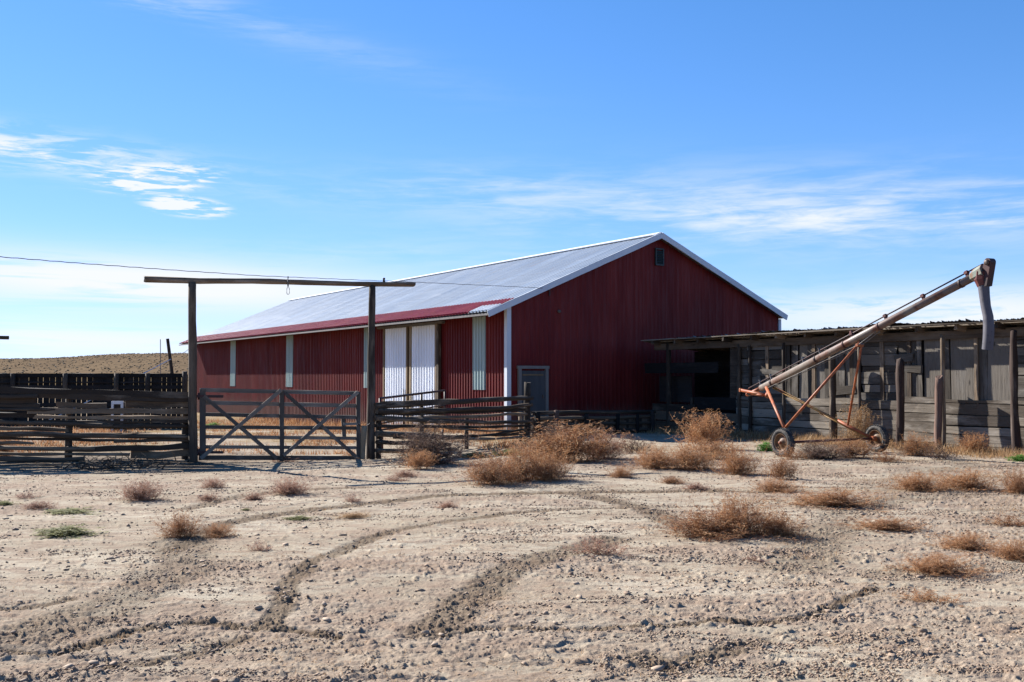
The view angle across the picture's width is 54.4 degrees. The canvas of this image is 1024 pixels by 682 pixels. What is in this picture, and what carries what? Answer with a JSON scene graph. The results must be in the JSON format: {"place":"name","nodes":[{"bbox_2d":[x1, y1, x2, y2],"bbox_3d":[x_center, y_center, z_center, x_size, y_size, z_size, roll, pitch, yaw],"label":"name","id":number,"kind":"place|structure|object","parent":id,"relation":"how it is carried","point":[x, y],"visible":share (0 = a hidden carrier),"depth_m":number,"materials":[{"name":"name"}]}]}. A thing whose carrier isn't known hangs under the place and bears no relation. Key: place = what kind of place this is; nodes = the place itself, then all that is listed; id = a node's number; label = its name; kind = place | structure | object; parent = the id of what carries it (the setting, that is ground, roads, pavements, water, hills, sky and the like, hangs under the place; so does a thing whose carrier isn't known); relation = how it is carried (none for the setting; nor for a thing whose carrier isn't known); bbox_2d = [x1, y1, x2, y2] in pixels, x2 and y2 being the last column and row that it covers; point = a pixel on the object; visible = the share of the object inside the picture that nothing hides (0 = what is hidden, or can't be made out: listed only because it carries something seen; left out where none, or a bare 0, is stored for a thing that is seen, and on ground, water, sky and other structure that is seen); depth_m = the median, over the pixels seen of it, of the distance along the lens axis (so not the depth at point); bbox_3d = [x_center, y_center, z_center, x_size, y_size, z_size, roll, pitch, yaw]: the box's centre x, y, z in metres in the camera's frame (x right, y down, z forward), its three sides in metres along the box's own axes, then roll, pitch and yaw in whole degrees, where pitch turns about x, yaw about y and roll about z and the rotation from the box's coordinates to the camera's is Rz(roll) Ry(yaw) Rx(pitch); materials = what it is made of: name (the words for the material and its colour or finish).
{"place":"outdoors","nodes":[
{"label":"outdoors","id":0,"kind":"place"},
{"bbox_2d":[0,353,187,391],"bbox_3d":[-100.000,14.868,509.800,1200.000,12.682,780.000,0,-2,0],"label":"hill","id":1,"kind":"structure","parent":0,"point":[183,365],"depth_m":292.70,"materials":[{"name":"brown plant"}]},
{"bbox_2d":[0,353,187,380],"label":"sagebrush","id":2,"kind":"object","parent":1,"relation":"on","point":[96,356],"visible":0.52,"depth_m":302.58,"materials":[{"name":"brown"}]},
{"bbox_2d":[0,417,534,454],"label":"dry grass","id":3,"kind":"structure","parent":0,"point":[274,421],"depth_m":28.09,"materials":[{"name":"brown plant"}]},
{"bbox_2d":[0,390,1023,681],"bbox_3d":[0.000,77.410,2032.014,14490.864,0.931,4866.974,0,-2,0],"label":"ground","id":4,"kind":"structure","parent":0,"point":[408,610],"depth_m":7.98,"materials":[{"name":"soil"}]},
{"bbox_2d":[0,336,9,339],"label":"timber gateway","id":5,"kind":"object","parent":4,"relation":"on","point":[5,337],"visible":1,"depth_m":25.98,"materials":[{"name":"brown wood"}]},
{"bbox_2d":[0,500,18,505],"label":"green plant","id":6,"kind":"object","parent":4,"relation":"on","point":[5,502],"visible":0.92,"depth_m":12.65,"materials":[{"name":"green plant"}]},
{"bbox_2d":[0,430,19,456],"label":"dry weed","id":7,"kind":"object","parent":4,"relation":"on","point":[5,451],"visible":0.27,"depth_m":20.41,"materials":[{"name":"brown plant"}]},
{"bbox_2d":[3,491,62,499],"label":"dry weed","id":8,"kind":"object","parent":4,"relation":"on","point":[23,495],"visible":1,"depth_m":13.46,"materials":[{"name":"brown plant"}]},
{"bbox_2d":[14,499,64,509],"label":"dry weed","id":9,"kind":"object","parent":4,"relation":"on","point":[33,506],"visible":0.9,"depth_m":12.25,"materials":[{"name":"brown plant"}]},
{"bbox_2d":[24,523,107,539],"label":"green plant","id":10,"kind":"object","parent":4,"relation":"on","point":[67,531],"visible":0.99,"depth_m":10.08,"materials":[{"name":"green plant"}]},
{"bbox_2d":[31,506,103,517],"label":"green plant","id":11,"kind":"object","parent":4,"relation":"on","point":[71,511],"visible":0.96,"depth_m":11.84,"materials":[{"name":"green plant"}]},
{"bbox_2d":[0,371,187,428],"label":"board fence","id":12,"kind":"object","parent":4,"relation":"on","point":[125,381],"visible":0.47,"depth_m":35.40,"materials":[{"name":"brown wood"}]},
{"bbox_2d":[0,386,188,460],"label":"rail fence","id":13,"kind":"object","parent":4,"relation":"on","point":[24,401],"visible":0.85,"depth_m":18.43,"materials":[{"name":"brown wood"}]},
{"bbox_2d":[52,451,185,470],"bbox_3d":[-6.976,2.117,17.513,2.355,0.385,1.044,0,-2,0],"label":"brush heap","id":14,"kind":"object","parent":4,"relation":"on","point":[112,463],"visible":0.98,"depth_m":17.47,"materials":[{"name":"brown plant"}]},
{"bbox_2d":[111,401,127,432],"bbox_3d":[-12.468,2.538,31.615,0.368,1.274,0.425,0,-2,0],"label":"feed box","id":15,"kind":"object","parent":4,"relation":"on","point":[117,404],"visible":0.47,"depth_m":31.46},
{"bbox_2d":[94,476,170,501],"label":"dry weed","id":16,"kind":"object","parent":4,"relation":"on","point":[144,492],"visible":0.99,"depth_m":13.13,"materials":[{"name":"brown plant"}]},
{"bbox_2d":[160,339,160,372],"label":"antenna mast","id":17,"kind":"object","parent":4,"relation":"on","point":[160,355],"visible":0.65,"depth_m":89.98,"materials":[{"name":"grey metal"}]},
{"bbox_2d":[166,339,176,423],"bbox_3d":[-13.318,1.827,38.959,0.482,3.850,0.139,0,-2,0],"label":"leaning pole","id":18,"kind":"object","parent":4,"relation":"on","point":[169,355],"visible":0.41,"depth_m":38.96,"materials":[{"name":"black wood"}]},
{"bbox_2d":[49,359,170,419],"bbox_3d":[-14.518,1.721,36.161,0.031,2.255,5.906,-1,-2,24],"label":"guy wire","id":19,"kind":"object","parent":18,"relation":"attached to","point":[133,378],"visible":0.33,"depth_m":37.90,"materials":[{"name":"grey metal"}]},
{"bbox_2d":[149,507,211,538],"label":"dry weed","id":20,"kind":"object","parent":4,"relation":"on","point":[179,528],"visible":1,"depth_m":10.01,"materials":[{"name":"brown plant"}]},
{"bbox_2d":[195,476,225,487],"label":"dry weed","id":21,"kind":"object","parent":4,"relation":"on","point":[211,483],"visible":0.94,"depth_m":14.62,"materials":[{"name":"brown plant"}]},
{"bbox_2d":[196,493,225,501],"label":"dry weed","id":22,"kind":"object","parent":4,"relation":"on","point":[209,497],"visible":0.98,"depth_m":13.13,"materials":[{"name":"brown plant"}]},
{"bbox_2d":[199,521,245,537],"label":"dry weed","id":23,"kind":"object","parent":4,"relation":"on","point":[217,531],"visible":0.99,"depth_m":10.04,"materials":[{"name":"brown plant"}]},
{"bbox_2d":[235,492,266,500],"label":"dry weed","id":24,"kind":"object","parent":4,"relation":"on","point":[253,497],"visible":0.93,"depth_m":13.24,"materials":[{"name":"brown plant"}]},
{"bbox_2d":[243,540,283,551],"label":"dry weed","id":25,"kind":"object","parent":4,"relation":"on","point":[257,547],"visible":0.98,"depth_m":9.21,"materials":[{"name":"brown plant"}]},
{"bbox_2d":[144,276,415,462],"bbox_3d":[-4.377,0.617,19.278,5.216,3.847,0.229,1,-2,-22],"label":"timber gateway","id":26,"kind":"object","parent":4,"relation":"on","point":[192,393],"visible":0.94,"depth_m":19.05,"materials":[{"name":"brown wood"}]},
{"bbox_2d":[197,388,360,460],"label":"field gate","id":27,"kind":"structure","parent":26,"relation":"attached to","point":[205,400],"depth_m":19.14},
{"bbox_2d":[268,455,296,461],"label":"dry weed","id":28,"kind":"object","parent":4,"relation":"on","point":[285,460],"visible":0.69,"depth_m":19.23,"materials":[{"name":"brown plant"}]},
{"bbox_2d":[249,476,317,495],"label":"dry weed","id":29,"kind":"object","parent":4,"relation":"on","point":[284,489],"visible":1,"depth_m":13.72,"materials":[{"name":"brown plant"}]},
{"bbox_2d":[283,515,322,520],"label":"green plant","id":30,"kind":"object","parent":4,"relation":"on","point":[300,517],"visible":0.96,"depth_m":11.34,"materials":[{"name":"green plant"}]},
{"bbox_2d":[338,449,355,455],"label":"dry weed","id":31,"kind":"object","parent":4,"relation":"on","point":[347,453],"visible":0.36,"depth_m":20.20,"materials":[{"name":"brown plant"}]},
{"bbox_2d":[329,511,372,519],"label":"dry weed","id":32,"kind":"object","parent":4,"relation":"on","point":[352,515],"visible":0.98,"depth_m":11.43,"materials":[{"name":"plant"}]},
{"bbox_2d":[341,491,369,501],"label":"dry weed","id":33,"kind":"object","parent":4,"relation":"on","point":[352,498],"visible":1,"depth_m":12.94,"materials":[{"name":"brown plant"}]},
{"bbox_2d":[361,426,365,458],"bbox_3d":[-2.944,2.069,19.728,0.112,0.774,0.101,-2,-3,37],"label":"stub post","id":34,"kind":"object","parent":4,"relation":"on","point":[363,442],"visible":0.83,"depth_m":19.69,"materials":[{"name":"grey wood"}]},
{"bbox_2d":[381,474,406,480],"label":"dry weed","id":35,"kind":"object","parent":4,"relation":"on","point":[393,479],"visible":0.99,"depth_m":15.67,"materials":[{"name":"brown plant"}]},
{"bbox_2d":[388,469,426,477],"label":"dry weed","id":36,"kind":"object","parent":4,"relation":"on","point":[404,473],"visible":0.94,"depth_m":16.15,"materials":[{"name":"brown plant"}]},
{"bbox_2d":[379,389,445,447],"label":"tube gate","id":37,"kind":"structure","parent":4,"relation":"on","point":[412,394],"depth_m":24.07,"materials":[{"name":"grey metal"}]},
{"bbox_2d":[386,448,442,469],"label":"dry weed","id":38,"kind":"object","parent":4,"relation":"on","point":[420,461],"visible":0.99,"depth_m":17.39,"materials":[{"name":"brown plant"}]},
{"bbox_2d":[390,422,446,447],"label":"dry weed","id":39,"kind":"object","parent":4,"relation":"on","point":[429,430],"visible":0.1,"depth_m":23.10,"materials":[{"name":"plant"}]},
{"bbox_2d":[356,418,491,466],"bbox_3d":[-1.546,1.877,18.558,2.312,0.880,1.915,0,-2,7],"label":"dry weed","id":40,"kind":"object","parent":4,"relation":"on","point":[434,448],"visible":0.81,"depth_m":18.37,"materials":[{"name":"brown plant"}]},
{"bbox_2d":[433,501,460,507],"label":"dry weed","id":41,"kind":"object","parent":4,"relation":"on","point":[448,505],"visible":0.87,"depth_m":12.32,"materials":[{"name":"brown plant"}]},
{"bbox_2d":[373,382,533,458],"bbox_3d":[-1.150,1.774,22.606,0.305,1.673,6.430,-1,-2,30],"label":"rail fence","id":42,"kind":"object","parent":4,"relation":"on","point":[386,410],"visible":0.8,"depth_m":22.19,"materials":[{"name":"brown wood"}]},
{"bbox_2d":[456,451,498,458],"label":"green plant","id":43,"kind":"object","parent":4,"relation":"on","point":[469,455],"visible":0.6,"depth_m":20.05,"materials":[{"name":"plant"}]},
{"bbox_2d":[431,448,530,486],"bbox_3d":[-0.351,1.891,14.971,1.282,0.567,1.443,1,-3,-33],"label":"dry weed","id":44,"kind":"object","parent":4,"relation":"on","point":[485,475],"visible":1,"depth_m":14.90,"materials":[{"name":"brown plant"}]},
{"bbox_2d":[179,232,787,429],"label":"red barn","id":45,"kind":"structure","parent":4,"relation":"on","point":[573,328],"depth_m":33.26,"materials":[{"name":"metal"}]},
{"bbox_2d":[0,256,535,287],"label":"overhead wire","id":46,"kind":"object","parent":45,"relation":"attached to","point":[237,274],"visible":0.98,"depth_m":18.98,"materials":[{"name":"black metal"}]},
{"bbox_2d":[383,327,408,424],"bbox_3d":[-4.154,1.341,35.444,0.120,3.653,1.923,1,-3,-33],"label":"sliding door","id":47,"kind":"structure","parent":45,"relation":"in","point":[395,340],"depth_m":35.41,"materials":[{"name":"white paint"}]},
{"bbox_2d":[409,324,435,424],"bbox_3d":[-3.010,1.277,33.713,0.120,3.652,1.920,1,-3,-33],"label":"sliding door","id":48,"kind":"structure","parent":45,"relation":"in","point":[422,339],"depth_m":33.78,"materials":[{"name":"white paint"}]},
{"bbox_2d":[522,371,544,428],"bbox_3d":[0.648,1.825,29.832,0.879,1.866,0.095,1,-3,-33],"label":"side door","id":49,"kind":"structure","parent":45,"relation":"in","point":[536,378],"depth_m":29.90,"materials":[{"name":"metal"}]},
{"bbox_2d":[0,451,1015,681],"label":"soil clods","id":50,"kind":"object","parent":4,"relation":"on","point":[659,668],"visible":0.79,"depth_m":7.03,"materials":[{"name":"beige soil"}]},
{"bbox_2d":[487,448,531,456],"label":"green plant","id":51,"kind":"object","parent":4,"relation":"on","point":[503,452],"visible":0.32,"depth_m":20.66,"materials":[{"name":"plant"}]},
{"bbox_2d":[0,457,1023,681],"bbox_3d":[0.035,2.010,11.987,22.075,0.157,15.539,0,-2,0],"label":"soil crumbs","id":52,"kind":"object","parent":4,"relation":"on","point":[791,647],"visible":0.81,"depth_m":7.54,"materials":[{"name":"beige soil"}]},
{"bbox_2d":[473,439,566,481],"bbox_3d":[0.072,1.860,15.446,1.326,0.674,1.374,-1,-2,18],"label":"dry weed","id":53,"kind":"object","parent":4,"relation":"on","point":[523,473],"visible":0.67,"depth_m":15.43,"materials":[{"name":"brown plant"}]},
{"bbox_2d":[524,419,572,447],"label":"dry weed","id":54,"kind":"object","parent":4,"relation":"on","point":[552,431],"visible":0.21,"depth_m":23.07,"materials":[{"name":"brown plant"}]},
{"bbox_2d":[500,431,598,462],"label":"dry weed","id":55,"kind":"object","parent":4,"relation":"on","point":[535,439],"visible":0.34,"depth_m":19.23,"materials":[{"name":"brown plant"}]},
{"bbox_2d":[515,445,586,482],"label":"dry weed","id":56,"kind":"object","parent":4,"relation":"on","point":[552,473],"visible":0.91,"depth_m":15.53,"materials":[{"name":"brown plant"}]},
{"bbox_2d":[495,418,631,462],"bbox_3d":[0.965,1.895,18.996,2.458,0.879,1.791,1,-2,-17],"label":"dry weed","id":57,"kind":"object","parent":4,"relation":"on","point":[572,441],"visible":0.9,"depth_m":18.87,"materials":[{"name":"brown plant"}]},
{"bbox_2d":[530,410,655,438],"bbox_3d":[2.386,2.381,27.827,5.023,0.966,0.253,2,-3,-42],"label":"pen fence","id":58,"kind":"object","parent":4,"relation":"on","point":[637,423],"visible":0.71,"depth_m":27.96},
{"bbox_2d":[563,534,638,557],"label":"dry weed","id":59,"kind":"object","parent":4,"relation":"on","point":[595,550],"visible":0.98,"depth_m":8.97,"materials":[{"name":"brown plant"}]},
{"bbox_2d":[575,426,635,459],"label":"dry weed","id":60,"kind":"object","parent":4,"relation":"on","point":[617,448],"visible":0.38,"depth_m":19.62,"materials":[{"name":"brown plant"}]},
{"bbox_2d":[603,463,637,477],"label":"dry weed","id":61,"kind":"object","parent":4,"relation":"on","point":[622,472],"visible":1,"depth_m":16.02,"materials":[{"name":"brown plant"}]},
{"bbox_2d":[610,429,653,453],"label":"dry weed","id":62,"kind":"object","parent":4,"relation":"on","point":[634,443],"visible":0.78,"depth_m":21.30,"materials":[{"name":"brown plant"}]},
{"bbox_2d":[605,442,697,470],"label":"dry weed","id":63,"kind":"object","parent":4,"relation":"on","point":[649,461],"visible":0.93,"depth_m":17.36,"materials":[{"name":"brown plant"}]},
{"bbox_2d":[653,476,690,483],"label":"dry weed","id":64,"kind":"object","parent":4,"relation":"on","point":[674,480],"visible":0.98,"depth_m":15.11,"materials":[{"name":"brown plant"}]},
{"bbox_2d":[644,437,725,469],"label":"dry weed","id":65,"kind":"object","parent":4,"relation":"on","point":[686,461],"visible":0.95,"depth_m":17.22,"materials":[{"name":"brown plant"}]},
{"bbox_2d":[677,482,709,490],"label":"dry weed","id":66,"kind":"object","parent":4,"relation":"on","point":[694,486],"visible":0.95,"depth_m":14.33,"materials":[{"name":"brown plant"}]},
{"bbox_2d":[664,407,733,449],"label":"dry weed","id":67,"kind":"object","parent":4,"relation":"on","point":[701,431],"visible":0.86,"depth_m":22.33,"materials":[{"name":"brown plant"}]},
{"bbox_2d":[663,438,751,458],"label":"dry weed","id":68,"kind":"object","parent":4,"relation":"on","point":[718,448],"visible":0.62,"depth_m":19.50,"materials":[{"name":"brown plant"}]},
{"bbox_2d":[639,507,793,542],"bbox_3d":[2.040,1.842,10.105,1.415,0.288,1.434,1,-2,-14],"label":"dry weed","id":69,"kind":"object","parent":4,"relation":"on","point":[698,525],"visible":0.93,"depth_m":9.95,"materials":[{"name":"brown plant"}]},
{"bbox_2d":[697,442,767,475],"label":"dry weed","id":70,"kind":"object","parent":4,"relation":"on","point":[740,465],"visible":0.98,"depth_m":16.44,"materials":[{"name":"brown plant"}]},
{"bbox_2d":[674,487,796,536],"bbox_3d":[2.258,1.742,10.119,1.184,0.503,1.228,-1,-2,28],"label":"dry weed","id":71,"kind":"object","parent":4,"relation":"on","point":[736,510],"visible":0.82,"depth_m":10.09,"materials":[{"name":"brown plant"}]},
{"bbox_2d":[737,555,767,561],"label":"dry weed","id":72,"kind":"object","parent":4,"relation":"on","point":[751,558],"visible":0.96,"depth_m":8.69,"materials":[{"name":"brown plant"}]},
{"bbox_2d":[756,440,772,451],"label":"green plant","id":73,"kind":"object","parent":4,"relation":"on","point":[763,446],"visible":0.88,"depth_m":21.79,"materials":[{"name":"green plant"}]},
{"bbox_2d":[748,455,804,479],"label":"dry weed","id":74,"kind":"object","parent":4,"relation":"on","point":[780,471],"visible":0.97,"depth_m":15.63,"materials":[{"name":"brown plant"}]},
{"bbox_2d":[749,477,811,493],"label":"dry weed","id":75,"kind":"object","parent":4,"relation":"on","point":[772,487],"visible":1,"depth_m":13.99,"materials":[{"name":"brown plant"}]},
{"bbox_2d":[748,509,814,540],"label":"dry weed","id":76,"kind":"object","parent":4,"relation":"on","point":[786,531],"visible":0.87,"depth_m":10.05,"materials":[{"name":"brown plant"}]},
{"bbox_2d":[777,443,811,459],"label":"dry weed","id":77,"kind":"object","parent":4,"relation":"on","point":[785,453],"visible":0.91,"depth_m":19.39,"materials":[{"name":"brown plant"}]},
{"bbox_2d":[775,438,865,459],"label":"dry weed","id":78,"kind":"object","parent":4,"relation":"on","point":[819,453],"visible":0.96,"depth_m":19.48,"materials":[{"name":"brown plant"}]},
{"bbox_2d":[641,317,1023,453],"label":"plank shed","id":79,"kind":"structure","parent":4,"relation":"on","point":[983,390],"depth_m":24.54,"materials":[{"name":"grey wood"}]},
{"bbox_2d":[644,424,1023,461],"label":"dry grass","id":80,"kind":"structure","parent":4,"relation":"on","point":[990,453],"depth_m":24.35,"materials":[{"name":"plant"}]},
{"bbox_2d":[762,485,909,511],"bbox_3d":[3.989,1.971,12.587,1.827,0.263,1.576,0,-2,4],"label":"dry weed","id":81,"kind":"object","parent":4,"relation":"on","point":[832,498],"visible":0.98,"depth_m":12.54,"materials":[{"name":"brown plant"}]},
{"bbox_2d":[807,437,885,457],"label":"dry weed","id":82,"kind":"object","parent":4,"relation":"on","point":[852,452],"visible":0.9,"depth_m":19.77,"materials":[{"name":"brown plant"}]},
{"bbox_2d":[825,400,882,445],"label":"dry weed","id":83,"kind":"object","parent":4,"relation":"on","point":[858,425],"visible":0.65,"depth_m":23.42,"materials":[{"name":"plant"}]},
{"bbox_2d":[739,258,995,456],"bbox_3d":[6.762,0.510,20.296,2.784,3.719,6.239,0,-2,-7],"label":"grain auger","id":84,"kind":"object","parent":4,"relation":"on","point":[981,276],"visible":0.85,"depth_m":20.20,"materials":[{"name":"metal"}]},
{"bbox_2d":[868,447,905,461],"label":"dry weed","id":85,"kind":"object","parent":4,"relation":"on","point":[884,459],"visible":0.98,"depth_m":18.84,"materials":[{"name":"brown plant"}]},
{"bbox_2d":[827,514,951,536],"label":"dry weed","id":86,"kind":"object","parent":4,"relation":"on","point":[893,524],"visible":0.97,"depth_m":10.57,"materials":[{"name":"brown plant"}]},
{"bbox_2d":[896,360,904,445],"bbox_3d":[9.040,1.574,23.170,0.204,2.278,0.205,-2,-3,35],"label":"broken post","id":87,"kind":"object","parent":4,"relation":"on","point":[900,372],"visible":0.85,"depth_m":23.12,"materials":[{"name":"grey wood"}]},
{"bbox_2d":[883,431,949,455],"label":"dry weed","id":88,"kind":"object","parent":4,"relation":"on","point":[915,446],"visible":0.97,"depth_m":20.38,"materials":[{"name":"brown plant"}]},
{"bbox_2d":[876,470,972,492],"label":"dry weed","id":89,"kind":"object","parent":4,"relation":"on","point":[908,484],"visible":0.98,"depth_m":14.19,"materials":[{"name":"brown plant"}]},
{"bbox_2d":[892,583,975,606],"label":"dry weed","id":90,"kind":"object","parent":4,"relation":"on","point":[917,595],"visible":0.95,"depth_m":7.18,"materials":[{"name":"brown plant"}]},
{"bbox_2d":[934,376,942,447],"bbox_3d":[9.572,1.713,22.357,0.191,1.876,0.192,0,-2,0],"label":"broken post","id":91,"kind":"object","parent":4,"relation":"on","point":[938,393],"visible":0.82,"depth_m":22.30,"materials":[{"name":"grey wood"}]},
{"bbox_2d":[921,440,959,459],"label":"dry weed","id":92,"kind":"object","parent":4,"relation":"on","point":[942,452],"visible":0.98,"depth_m":19.44,"materials":[{"name":"brown plant"}]},
{"bbox_2d":[878,549,1016,578],"bbox_3d":[3.561,1.829,8.210,1.140,0.190,0.861,0,-2,-8],"label":"dry weed","id":93,"kind":"object","parent":4,"relation":"on","point":[930,565],"visible":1,"depth_m":8.16,"materials":[{"name":"brown plant"}]},
{"bbox_2d":[915,529,1003,555],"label":"dry weed","id":94,"kind":"object","parent":4,"relation":"on","point":[959,542],"visible":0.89,"depth_m":9.39,"materials":[{"name":"brown plant"}]},
{"bbox_2d":[923,466,1014,491],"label":"dry weed","id":95,"kind":"object","parent":4,"relation":"on","point":[967,482],"visible":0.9,"depth_m":14.23,"materials":[{"name":"brown plant"}]},
{"bbox_2d":[950,430,989,451],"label":"dry weed","id":96,"kind":"object","parent":4,"relation":"on","point":[974,444],"visible":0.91,"depth_m":21.28,"materials":[{"name":"brown plant"}]},
{"bbox_2d":[969,536,1023,562],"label":"dry weed","id":97,"kind":"object","parent":4,"relation":"on","point":[1015,552],"visible":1,"depth_m":8.90,"materials":[{"name":"brown plant"}]},
{"bbox_2d":[973,511,1023,526],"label":"dry weed","id":98,"kind":"object","parent":4,"relation":"on","point":[1008,522],"visible":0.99,"depth_m":10.93,"materials":[{"name":"brown plant"}]},
{"bbox_2d":[991,464,1023,493],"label":"dry weed","id":99,"kind":"object","parent":4,"relation":"on","point":[1017,486],"visible":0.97,"depth_m":13.80,"materials":[{"name":"brown plant"}]},
{"bbox_2d":[1004,454,1023,461],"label":"green plant","id":100,"kind":"object","parent":4,"relation":"on","point":[1020,458],"visible":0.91,"depth_m":19.25,"materials":[{"name":"green plant"}]},
{"bbox_2d":[0,455,1023,681],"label":"pebbles","id":101,"kind":"object","parent":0,"point":[513,604],"visible":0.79,"depth_m":6.59,"materials":[{"name":"grey stone"}]},
{"bbox_2d":[0,0,1023,358],"label":"sky","id":102,"kind":"structure","parent":0,"point":[843,163],"materials":[{"name":"blue"}]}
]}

